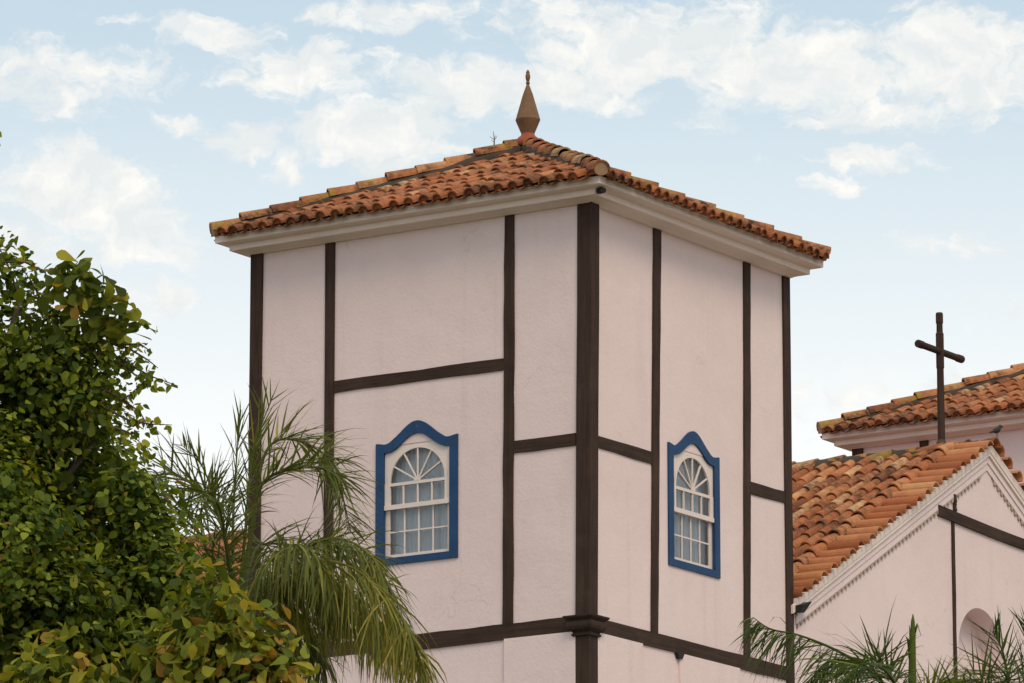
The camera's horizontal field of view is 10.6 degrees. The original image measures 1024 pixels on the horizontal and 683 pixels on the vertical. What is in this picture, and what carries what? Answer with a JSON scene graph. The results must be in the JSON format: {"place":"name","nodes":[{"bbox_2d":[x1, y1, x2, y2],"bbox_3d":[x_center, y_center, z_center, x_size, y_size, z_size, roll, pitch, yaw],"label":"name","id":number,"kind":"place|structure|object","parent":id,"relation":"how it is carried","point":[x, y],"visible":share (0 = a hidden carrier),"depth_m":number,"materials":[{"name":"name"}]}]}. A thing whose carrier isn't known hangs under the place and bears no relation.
{"place":"outdoors","nodes":[
{"label":"outdoors","id":0,"kind":"place"},
{"bbox_2d":[0,0,1023,537],"label":"sky","id":1,"kind":"structure","parent":0,"point":[887,135],"materials":[{"name":"blue"}]},
{"bbox_2d":[1,437,1023,682],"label":"church nave","id":2,"kind":"structure","parent":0,"point":[931,537],"depth_m":70.08,"materials":[{"name":"paint"}]},
{"bbox_2d":[914,312,964,443],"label":"wooden cross","id":3,"kind":"object","parent":2,"relation":"on","point":[939,351],"visible":0.94,"depth_m":71.93,"materials":[{"name":"brown wood"}]},
{"bbox_2d":[989,425,1002,436],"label":"bird","id":4,"kind":"object","parent":2,"relation":"on","point":[996,430],"visible":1,"depth_m":71.38},
{"bbox_2d":[209,70,830,682],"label":"bell tower","id":5,"kind":"structure","parent":0,"point":[549,378],"depth_m":64.68,"materials":[{"name":"paint"}]},
{"bbox_2d":[375,420,457,565],"bbox_3d":[-1.059,1.770,64.522,1.150,1.709,0.199,-8,-15,32],"label":"window","id":6,"kind":"structure","parent":5,"relation":"in","point":[419,480],"depth_m":64.55,"materials":[{"name":"blue paint"}]},
{"bbox_2d":[597,187,605,193],"bbox_3d":[1.022,-1.728,63.601,0.069,0.084,0.141,6,-14,-25],"label":"spotlight","id":7,"kind":"object","parent":5,"relation":"attached to","point":[601,190],"visible":1,"depth_m":63.55,"materials":[{"name":"black metal"}]},
{"bbox_2d":[667,431,720,578],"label":"window","id":8,"kind":"structure","parent":5,"relation":"in","point":[686,471],"depth_m":65.22,"materials":[{"name":"blue paint"}]},
{"label":"ground","id":9,"kind":"structure","parent":0,"visible":0},
{"bbox_2d":[0,131,243,682],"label":"tree","id":10,"kind":"object","parent":9,"relation":"on","point":[70,557],"visible":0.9,"depth_m":41.75,"materials":[{"name":"green plant"}]},
{"bbox_2d":[0,534,319,682],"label":"tree","id":11,"kind":"object","parent":9,"relation":"on","point":[181,654],"visible":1,"depth_m":39.28,"materials":[{"name":"green plant"}]},
{"bbox_2d":[136,374,447,682],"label":"palm tree","id":12,"kind":"object","parent":9,"relation":"on","point":[331,603],"visible":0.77,"depth_m":47.62,"materials":[{"name":"green plant"}]},
{"bbox_2d":[733,598,1023,682],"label":"palm tree","id":13,"kind":"object","parent":9,"relation":"on","point":[845,667],"visible":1,"depth_m":49.77,"materials":[{"name":"green plant"}]},
{"bbox_2d":[816,363,1023,482],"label":"building","id":14,"kind":"structure","parent":9,"relation":"on","point":[979,407],"depth_m":77.72,"materials":[{"name":"white paint"}]},
{"bbox_2d":[939,607,1023,682],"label":"palm tree","id":15,"kind":"object","parent":9,"relation":"on","point":[990,667],"visible":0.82,"depth_m":51.54,"materials":[{"name":"green plant"}]}
]}

